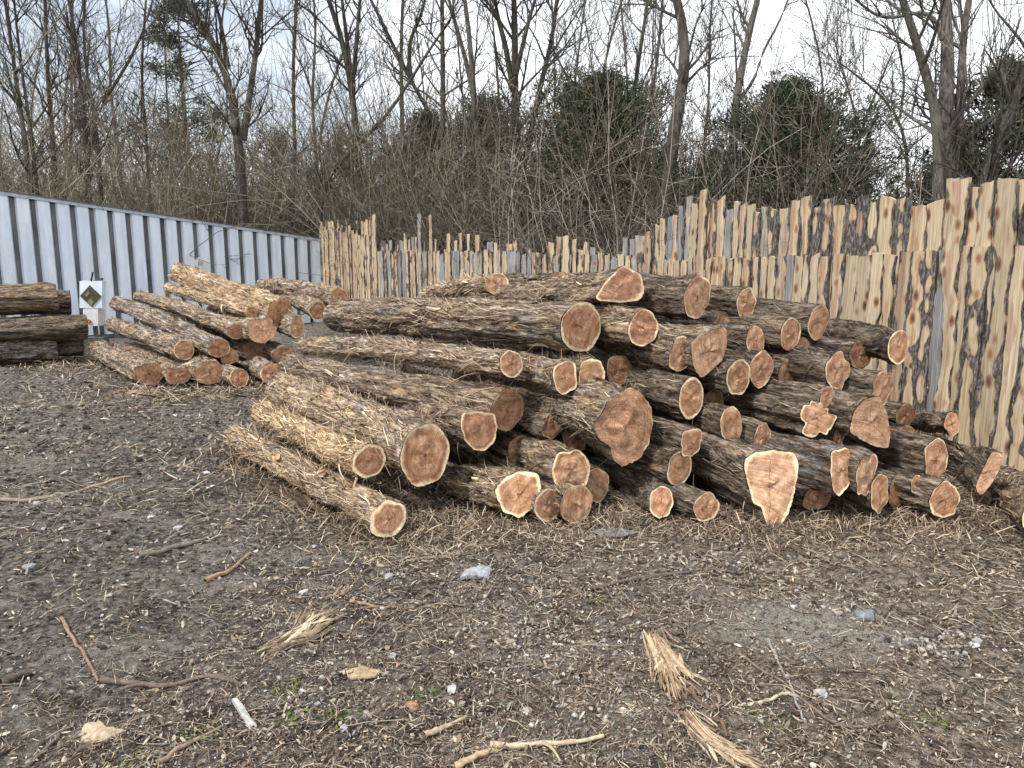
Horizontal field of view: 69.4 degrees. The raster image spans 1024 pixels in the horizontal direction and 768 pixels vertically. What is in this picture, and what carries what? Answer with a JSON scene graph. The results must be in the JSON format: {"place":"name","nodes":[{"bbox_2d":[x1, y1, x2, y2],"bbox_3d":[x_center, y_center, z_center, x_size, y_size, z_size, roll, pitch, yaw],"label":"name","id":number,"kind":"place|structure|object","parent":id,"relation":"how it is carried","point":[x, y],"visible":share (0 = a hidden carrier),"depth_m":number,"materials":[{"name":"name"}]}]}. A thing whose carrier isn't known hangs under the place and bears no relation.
{"place":"outdoors","nodes":[
{"label":"outdoors","id":0,"kind":"place"},
{"bbox_2d":[0,322,1023,767],"bbox_3d":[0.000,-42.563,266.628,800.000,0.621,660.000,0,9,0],"label":"ground","id":1,"kind":"structure","parent":0,"point":[94,550],"depth_m":3.39,"materials":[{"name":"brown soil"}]},
{"bbox_2d":[0,339,58,364],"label":"cut log","id":2,"kind":"object","parent":1,"relation":"on","point":[20,351],"visible":0.83,"depth_m":11.55,"materials":[{"name":"brown wood"}]},
{"bbox_2d":[0,313,88,341],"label":"cut log","id":3,"kind":"object","parent":2,"relation":"on","point":[56,327],"visible":1,"depth_m":11.54,"materials":[{"name":"brown wood"}]},
{"bbox_2d":[0,281,59,314],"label":"cut log","id":4,"kind":"object","parent":3,"relation":"on","point":[40,297],"visible":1,"depth_m":11.53,"materials":[{"name":"brown wood"}]},
{"bbox_2d":[0,0,103,195],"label":"bare tree","id":5,"kind":"object","parent":1,"relation":"on","point":[19,104],"visible":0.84,"depth_m":17.28,"materials":[{"name":"brown plant"}]},
{"bbox_2d":[0,0,116,197],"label":"bare tree","id":6,"kind":"object","parent":1,"relation":"on","point":[47,61],"visible":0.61,"depth_m":18.89,"materials":[{"name":"brown plant"}]},
{"bbox_2d":[5,0,175,204],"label":"bare tree","id":7,"kind":"object","parent":1,"relation":"on","point":[76,44],"visible":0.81,"depth_m":18.18,"materials":[{"name":"brown plant"}]},
{"bbox_2d":[83,339,163,385],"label":"cut log","id":8,"kind":"object","parent":1,"relation":"on","point":[132,366],"visible":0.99,"depth_m":9.96,"materials":[{"name":"brown wood"}]},
{"bbox_2d":[0,349,266,418],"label":"pile litter","id":9,"kind":"object","parent":1,"relation":"on","point":[202,387],"visible":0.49,"depth_m":9.52,"materials":[{"name":"brown wood"}]},
{"bbox_2d":[86,0,243,213],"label":"evergreen tree","id":10,"kind":"object","parent":1,"relation":"on","point":[174,61],"visible":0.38,"depth_m":25.47,"materials":[{"name":"green plant"}]},
{"bbox_2d":[0,190,330,337],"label":"metal fence","id":11,"kind":"object","parent":1,"relation":"on","point":[70,245],"visible":0.64,"depth_m":15.45,"materials":[{"name":"metal"}]},
{"bbox_2d":[161,348,223,384],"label":"cut log","id":12,"kind":"object","parent":1,"relation":"on","point":[207,370],"visible":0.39,"depth_m":9.60,"materials":[{"name":"brown wood"}]},
{"bbox_2d":[102,315,193,360],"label":"cut log","id":13,"kind":"object","parent":12,"relation":"on","point":[179,347],"visible":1,"depth_m":10.37,"materials":[{"name":"brown wood"}]},
{"bbox_2d":[109,294,229,357],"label":"cut log","id":14,"kind":"object","parent":12,"relation":"on","point":[208,344],"visible":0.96,"depth_m":10.41,"materials":[{"name":"brown wood"}]},
{"bbox_2d":[194,347,238,363],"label":"cut log","id":15,"kind":"object","parent":1,"relation":"on","point":[231,356],"visible":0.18,"depth_m":9.95,"materials":[{"name":"brown wood"}]},
{"bbox_2d":[140,310,212,334],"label":"cut log","id":16,"kind":"object","parent":15,"relation":"on","point":[204,328],"visible":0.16,"depth_m":11.30,"materials":[{"name":"brown wood"}]},
{"bbox_2d":[132,289,241,338],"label":"cut log","id":17,"kind":"object","parent":16,"relation":"on","point":[207,318],"visible":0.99,"depth_m":10.74,"materials":[{"name":"brown wood"}]},
{"bbox_2d":[132,0,312,281],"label":"bare tree","id":18,"kind":"object","parent":1,"relation":"on","point":[195,15],"visible":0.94,"depth_m":17.99,"materials":[{"name":"brown plant"}]},
{"bbox_2d":[232,355,278,384],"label":"cut log","id":19,"kind":"object","parent":1,"relation":"on","point":[260,367],"visible":0.5,"depth_m":9.78,"materials":[{"name":"brown wood"}]},
{"bbox_2d":[169,309,276,356],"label":"cut log","id":20,"kind":"object","parent":19,"relation":"on","point":[261,329],"visible":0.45,"depth_m":10.07,"materials":[{"name":"brown wood"}]},
{"bbox_2d":[167,260,293,334],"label":"cut log","id":21,"kind":"object","parent":20,"relation":"on","point":[265,302],"visible":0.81,"depth_m":10.87,"materials":[{"name":"brown wood"}]},
{"bbox_2d":[256,601,346,658],"bbox_3d":[-0.938,1.083,3.260,0.276,0.074,0.445,5,11,30],"label":"torn bark","id":22,"kind":"object","parent":1,"relation":"on","point":[308,628],"visible":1,"depth_m":3.24,"materials":[{"name":"brown wood"}]},
{"bbox_2d":[0,0,612,286],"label":"brush thicket","id":23,"kind":"object","parent":1,"relation":"on","point":[64,187],"visible":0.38,"depth_m":18.88,"materials":[{"name":"brown plant"}]},
{"bbox_2d":[220,417,410,539],"bbox_3d":[-1.495,0.745,5.259,0.413,0.648,2.485,-8,13,-39],"label":"cut log","id":24,"kind":"object","parent":1,"relation":"on","point":[372,511],"visible":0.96,"depth_m":4.77,"materials":[{"name":"brown wood"}]},
{"bbox_2d":[248,395,390,486],"bbox_3d":[-1.543,0.474,5.488,0.392,0.598,2.584,-6,9,-33],"label":"cut log","id":25,"kind":"object","parent":1,"relation":"on","point":[355,458],"visible":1,"depth_m":4.83,"materials":[{"name":"brown wood"}]},
{"bbox_2d":[264,0,393,231],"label":"bare tree","id":26,"kind":"object","parent":1,"relation":"on","point":[349,67],"visible":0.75,"depth_m":20.57,"materials":[{"name":"brown plant"}]},
{"bbox_2d":[319,214,380,321],"bbox_3d":[-3.826,-2.535,17.609,0.297,2.874,2.512,-8,13,-41],"label":"plank fence","id":27,"kind":"object","parent":1,"relation":"on","point":[359,278],"visible":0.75,"depth_m":17.34,"materials":[{"name":"brown wood"}]},
{"bbox_2d":[263,367,449,491],"bbox_3d":[-1.296,0.331,5.641,0.539,0.722,2.588,-7,13,-37],"label":"cut log","id":28,"kind":"object","parent":1,"relation":"on","point":[415,447],"visible":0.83,"depth_m":4.97,"materials":[{"name":"brown wood"}]},
{"bbox_2d":[274,0,493,236],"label":"bare tree","id":29,"kind":"object","parent":1,"relation":"on","point":[347,154],"visible":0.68,"depth_m":19.21,"materials":[{"name":"brown plant"}]},
{"bbox_2d":[357,0,511,246],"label":"bare tree","id":30,"kind":"object","parent":1,"relation":"on","point":[443,56],"visible":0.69,"depth_m":20.00,"materials":[{"name":"brown plant"}]},
{"bbox_2d":[375,394,497,456],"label":"cut log","id":31,"kind":"object","parent":1,"relation":"on","point":[476,429],"visible":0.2,"depth_m":4.84,"materials":[{"name":"brown wood"}]},
{"bbox_2d":[275,351,523,431],"bbox_3d":[-1.094,0.139,5.939,2.830,0.706,0.538,10,13,42],"label":"cut log","id":32,"kind":"object","parent":31,"relation":"on","point":[504,404],"visible":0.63,"depth_m":5.43,"materials":[{"name":"brown wood"}]},
{"bbox_2d":[290,329,522,387],"bbox_3d":[-1.019,-0.130,5.979,2.863,0.620,0.408,7,11,45],"label":"cut log","id":33,"kind":"object","parent":32,"relation":"on","point":[507,363],"visible":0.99,"depth_m":5.54,"materials":[{"name":"brown wood"}]},
{"bbox_2d":[402,0,510,257],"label":"bare tree","id":34,"kind":"object","parent":1,"relation":"on","point":[469,67],"visible":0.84,"depth_m":18.88,"materials":[{"name":"brown plant"}]},
{"bbox_2d":[431,452,541,517],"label":"cut log","id":35,"kind":"object","parent":1,"relation":"on","point":[507,490],"visible":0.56,"depth_m":4.66,"materials":[{"name":"brown wood"}]},
{"bbox_2d":[448,441,561,521],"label":"cut log","id":36,"kind":"object","parent":1,"relation":"on","point":[543,506],"visible":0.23,"depth_m":5.05,"materials":[{"name":"brown wood"}]},
{"bbox_2d":[0,383,1017,767],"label":"dead leaves","id":37,"kind":"object","parent":1,"relation":"on","point":[386,647],"visible":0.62,"depth_m":3.16,"materials":[{"name":"brown plant"}]},
{"bbox_2d":[377,214,643,336],"bbox_3d":[-0.421,-1.942,14.268,0.302,2.789,7.288,-9,13,-44],"label":"plank fence","id":38,"kind":"object","parent":1,"relation":"on","point":[413,264],"visible":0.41,"depth_m":14.48,"materials":[{"name":"brown wood"}]},
{"bbox_2d":[0,350,1023,767],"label":"wood shreds","id":39,"kind":"object","parent":1,"relation":"on","point":[398,592],"visible":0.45,"depth_m":3.15,"materials":[{"name":"brown wood"}]},
{"bbox_2d":[0,366,1023,767],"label":"twig litter","id":40,"kind":"object","parent":1,"relation":"on","point":[526,648],"visible":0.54,"depth_m":3.04,"materials":[{"name":"brown wood"}]},
{"bbox_2d":[449,454,592,523],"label":"cut log","id":41,"kind":"object","parent":1,"relation":"on","point":[576,501],"visible":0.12,"depth_m":4.59,"materials":[{"name":"brown wood"}]},
{"bbox_2d":[400,364,561,439],"bbox_3d":[-0.396,0.182,6.263,0.399,0.544,2.727,-5,10,-29],"label":"cut log","id":42,"kind":"object","parent":41,"relation":"on","point":[533,421],"visible":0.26,"depth_m":5.17,"materials":[{"name":"brown wood"}]},
{"bbox_2d":[434,340,576,413],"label":"cut log","id":43,"kind":"object","parent":42,"relation":"on","point":[558,376],"visible":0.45,"depth_m":4.99,"materials":[{"name":"brown wood"}]},
{"bbox_2d":[506,428,589,490],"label":"cut log","id":44,"kind":"object","parent":41,"relation":"on","point":[560,460],"visible":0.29,"depth_m":4.71,"materials":[{"name":"brown wood"}]},
{"bbox_2d":[20,0,1023,287],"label":"brush thicket","id":45,"kind":"object","parent":1,"relation":"on","point":[530,234],"visible":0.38,"depth_m":15.37,"materials":[{"name":"brown plant"}]},
{"bbox_2d":[458,0,616,253],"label":"bare tree","id":46,"kind":"object","parent":1,"relation":"on","point":[517,57],"visible":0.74,"depth_m":18.79,"materials":[{"name":"brown plant"}]},
{"bbox_2d":[531,435,608,502],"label":"cut log","id":47,"kind":"object","parent":1,"relation":"on","point":[597,485],"visible":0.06,"depth_m":4.86,"materials":[{"name":"brown wood"}]},
{"bbox_2d":[451,370,652,469],"bbox_3d":[0.159,0.176,5.719,0.583,0.794,2.478,-5,10,-26],"label":"cut log","id":48,"kind":"object","parent":47,"relation":"on","point":[611,421],"visible":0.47,"depth_m":4.70,"materials":[{"name":"brown wood"}]},
{"bbox_2d":[419,338,604,384],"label":"cut log","id":49,"kind":"object","parent":48,"relation":"on","point":[587,367],"visible":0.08,"depth_m":5.04,"materials":[{"name":"brown wood"}]},
{"bbox_2d":[322,291,600,355],"bbox_3d":[-0.613,-0.475,6.206,0.572,0.620,3.138,-9,11,-43],"label":"cut log","id":50,"kind":"object","parent":49,"relation":"on","point":[574,326],"visible":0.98,"depth_m":5.61,"materials":[{"name":"brown wood"}]},
{"bbox_2d":[421,270,508,298],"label":"cut log","id":51,"kind":"object","parent":50,"relation":"on","point":[465,286],"visible":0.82,"depth_m":7.07,"materials":[{"name":"brown wood"}]},
{"bbox_2d":[517,0,641,242],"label":"bare tree","id":52,"kind":"object","parent":1,"relation":"on","point":[579,37],"visible":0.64,"depth_m":17.60,"materials":[{"name":"brown plant"}]},
{"bbox_2d":[150,432,1023,581],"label":"pile litter","id":53,"kind":"object","parent":1,"relation":"on","point":[957,522],"visible":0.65,"depth_m":4.55,"materials":[{"name":"brown wood"}]},
{"bbox_2d":[409,54,794,269],"bbox_3d":[2.292,-4.913,19.106,10.154,6.733,9.318,0,9,0],"label":"evergreen tree","id":54,"kind":"object","parent":1,"relation":"on","point":[625,99],"visible":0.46,"depth_m":17.64,"materials":[{"name":"green plant"}]},
{"bbox_2d":[582,450,719,521],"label":"cut log","id":55,"kind":"object","parent":1,"relation":"on","point":[700,503],"visible":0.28,"depth_m":4.65,"materials":[{"name":"brown wood"}]},
{"bbox_2d":[582,442,691,484],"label":"cut log","id":56,"kind":"object","parent":55,"relation":"on","point":[661,463],"visible":0.23,"depth_m":4.72,"materials":[{"name":"brown wood"}]},
{"bbox_2d":[650,415,701,456],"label":"cut log","id":57,"kind":"object","parent":56,"relation":"on","point":[677,435],"visible":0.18,"depth_m":4.72,"materials":[{"name":"brown wood"}]},
{"bbox_2d":[606,364,703,420],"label":"cut log","id":58,"kind":"object","parent":57,"relation":"on","point":[678,396],"visible":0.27,"depth_m":4.99,"materials":[{"name":"brown wood"}]},
{"bbox_2d":[594,304,658,351],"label":"cut log","id":59,"kind":"object","parent":58,"relation":"on","point":[628,327],"visible":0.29,"depth_m":5.13,"materials":[{"name":"brown wood"}]},
{"bbox_2d":[465,265,644,305],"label":"cut log","id":60,"kind":"object","parent":59,"relation":"on","point":[623,284],"visible":0.62,"depth_m":5.58,"materials":[{"name":"brown wood"}]},
{"bbox_2d":[593,326,691,373],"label":"cut log","id":61,"kind":"object","parent":58,"relation":"on","point":[656,351],"visible":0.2,"depth_m":5.11,"materials":[{"name":"brown wood"}]},
{"bbox_2d":[642,628,708,701],"bbox_3d":[0.645,1.119,2.986,0.218,0.044,0.524,0,9,0],"label":"torn bark","id":62,"kind":"object","parent":1,"relation":"on","point":[663,658],"visible":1,"depth_m":2.95,"materials":[{"name":"brown wood"}]},
{"bbox_2d":[608,0,768,225],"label":"bare tree","id":63,"kind":"object","parent":1,"relation":"on","point":[680,18],"visible":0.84,"depth_m":15.21,"materials":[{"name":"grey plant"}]},
{"bbox_2d":[676,709,768,767],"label":"torn bark","id":64,"kind":"object","parent":1,"relation":"on","point":[720,747],"visible":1,"depth_m":2.49,"materials":[{"name":"brown wood"}]},
{"bbox_2d":[689,429,798,524],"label":"cut log","id":65,"kind":"object","parent":1,"relation":"on","point":[759,480],"visible":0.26,"depth_m":4.54,"materials":[{"name":"brown wood"}]},
{"bbox_2d":[703,390,723,404],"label":"cut log","id":66,"kind":"object","parent":65,"relation":"on","point":[712,396],"visible":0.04,"depth_m":5.36,"materials":[{"name":"brown wood"}]},
{"bbox_2d":[659,347,750,403],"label":"cut log","id":67,"kind":"object","parent":66,"relation":"on","point":[728,375],"visible":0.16,"depth_m":5.06,"materials":[{"name":"brown wood"}]},
{"bbox_2d":[740,415,770,445],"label":"cut log","id":68,"kind":"object","parent":65,"relation":"on","point":[751,426],"visible":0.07,"depth_m":4.89,"materials":[{"name":"brown wood"}]},
{"bbox_2d":[658,321,726,376],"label":"cut log","id":69,"kind":"object","parent":68,"relation":"on","point":[708,342],"visible":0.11,"depth_m":5.03,"materials":[{"name":"brown wood"}]},
{"bbox_2d":[504,264,710,319],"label":"cut log","id":70,"kind":"object","parent":69,"relation":"on","point":[684,296],"visible":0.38,"depth_m":5.41,"materials":[{"name":"brown wood"}]},
{"bbox_2d":[711,0,802,206],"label":"bare tree","id":71,"kind":"object","parent":1,"relation":"on","point":[746,43],"visible":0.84,"depth_m":16.12,"materials":[{"name":"grey plant"}]},
{"bbox_2d":[582,65,972,273],"bbox_3d":[5.732,-3.798,15.783,7.867,5.783,7.153,-6,11,-33],"label":"evergreen tree","id":72,"kind":"object","parent":1,"relation":"on","point":[785,88],"visible":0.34,"depth_m":14.90,"materials":[{"name":"green plant"}]},
{"bbox_2d":[632,0,1010,211],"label":"hanging vines","id":73,"kind":"object","parent":72,"relation":"hanging from","point":[657,100],"visible":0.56,"depth_m":13.88,"materials":[{"name":"brown plant"}]},
{"bbox_2d":[791,482,830,509],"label":"cut log","id":74,"kind":"object","parent":1,"relation":"on","point":[809,499],"visible":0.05,"depth_m":4.70,"materials":[{"name":"brown wood"}]},
{"bbox_2d":[753,431,850,495],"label":"cut log","id":75,"kind":"object","parent":74,"relation":"on","point":[816,473],"visible":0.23,"depth_m":4.60,"materials":[{"name":"brown wood"}]},
{"bbox_2d":[768,426,877,495],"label":"cut log","id":76,"kind":"object","parent":74,"relation":"on","point":[862,464],"visible":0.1,"depth_m":4.57,"materials":[{"name":"brown wood"}]},
{"bbox_2d":[723,388,836,437],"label":"cut log","id":77,"kind":"object","parent":76,"relation":"on","point":[785,413],"visible":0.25,"depth_m":4.97,"materials":[{"name":"brown wood"}]},
{"bbox_2d":[817,428,844,442],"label":"cut log","id":78,"kind":"object","parent":76,"relation":"on","point":[835,436],"visible":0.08,"depth_m":4.93,"materials":[{"name":"brown wood"}]},
{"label":"cut log","id":79,"kind":"object","parent":78,"relation":"on","visible":0},
{"bbox_2d":[770,356,796,381],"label":"cut log","id":80,"kind":"object","parent":79,"relation":"on","point":[783,374],"visible":0.09,"depth_m":5.27,"materials":[{"name":"brown wood"}]},
{"bbox_2d":[717,311,800,350],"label":"cut log","id":81,"kind":"object","parent":80,"relation":"on","point":[785,326],"visible":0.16,"depth_m":5.31,"materials":[{"name":"brown wood"}]},
{"bbox_2d":[773,334,809,350],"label":"cut log","id":82,"kind":"object","parent":80,"relation":"on","point":[802,341],"visible":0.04,"depth_m":5.38,"materials":[{"name":"brown wood"}]},
{"bbox_2d":[753,296,828,340],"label":"cut log","id":83,"kind":"object","parent":82,"relation":"on","point":[812,318],"visible":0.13,"depth_m":5.46,"materials":[{"name":"brown wood"}]},
{"bbox_2d":[778,379,889,447],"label":"cut log","id":84,"kind":"object","parent":76,"relation":"on","point":[863,418],"visible":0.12,"depth_m":4.77,"materials":[{"name":"brown wood"}]},
{"bbox_2d":[763,344,849,389],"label":"cut log","id":85,"kind":"object","parent":84,"relation":"on","point":[807,364],"visible":0.2,"depth_m":5.11,"materials":[{"name":"brown wood"}]},
{"bbox_2d":[642,177,1023,472],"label":"plank fence","id":86,"kind":"object","parent":1,"relation":"on","point":[937,281],"visible":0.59,"depth_m":6.73,"materials":[{"name":"brown wood"}]},
{"bbox_2d":[771,0,926,203],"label":"bare tree","id":87,"kind":"object","parent":1,"relation":"on","point":[841,68],"visible":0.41,"depth_m":18.95,"materials":[{"name":"brown plant"}]},
{"bbox_2d":[876,460,901,507],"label":"cut log","id":88,"kind":"object","parent":1,"relation":"on","point":[893,496],"visible":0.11,"depth_m":4.84,"materials":[{"name":"brown wood"}]},
{"bbox_2d":[841,425,947,477],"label":"cut log","id":89,"kind":"object","parent":88,"relation":"on","point":[914,452],"visible":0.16,"depth_m":4.85,"materials":[{"name":"brown wood"}]},
{"bbox_2d":[803,366,893,405],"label":"cut log","id":90,"kind":"object","parent":89,"relation":"on","point":[878,383],"visible":0.07,"depth_m":5.07,"materials":[{"name":"brown wood"}]},
{"bbox_2d":[806,331,870,368],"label":"cut log","id":91,"kind":"object","parent":90,"relation":"on","point":[856,356],"visible":0.19,"depth_m":5.58,"materials":[{"name":"brown wood"}]},
{"bbox_2d":[822,315,908,364],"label":"cut log","id":92,"kind":"object","parent":91,"relation":"on","point":[886,344],"visible":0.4,"depth_m":5.46,"materials":[{"name":"brown wood"}]},
{"bbox_2d":[826,0,973,203],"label":"bare tree","id":93,"kind":"object","parent":1,"relation":"on","point":[898,28],"visible":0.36,"depth_m":17.29,"materials":[{"name":"brown plant"}]},
{"bbox_2d":[878,463,959,517],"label":"cut log","id":94,"kind":"object","parent":1,"relation":"on","point":[938,496],"visible":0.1,"depth_m":4.66,"materials":[{"name":"brown wood"}]},
{"bbox_2d":[827,0,1023,202],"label":"bare tree","id":95,"kind":"object","parent":1,"relation":"on","point":[951,101],"visible":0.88,"depth_m":12.18,"materials":[{"name":"brown plant"}]},
{"bbox_2d":[873,46,1023,347],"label":"evergreen tree","id":96,"kind":"object","parent":1,"relation":"on","point":[1003,162],"visible":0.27,"depth_m":13.24,"materials":[{"name":"green plant"}]},
{"bbox_2d":[888,0,1023,201],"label":"bare tree","id":97,"kind":"object","parent":1,"relation":"on","point":[1003,126],"visible":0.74,"depth_m":11.33,"materials":[{"name":"brown plant"}]},
{"bbox_2d":[923,432,1002,501],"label":"cut log","id":98,"kind":"object","parent":1,"relation":"on","point":[979,467],"visible":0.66,"depth_m":4.94,"materials":[{"name":"brown wood"}]},
{"bbox_2d":[0,372,1023,767],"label":"gravel","id":99,"kind":"structure","parent":0,"point":[576,628],"depth_m":3.19,"materials":[{"name":"grey gravel"}]},
{"bbox_2d":[0,0,1023,252],"label":"sky","id":100,"kind":"structure","parent":0,"point":[764,13],"materials":[{"name":"white"}]},
{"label":"cut log","id":101,"kind":"object","parent":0,"visible":0},
{"bbox_2d":[652,400,741,439],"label":"cut log","id":102,"kind":"object","parent":101,"relation":"on","point":[717,419],"visible":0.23,"depth_m":4.87,"materials":[{"name":"brown wood"}]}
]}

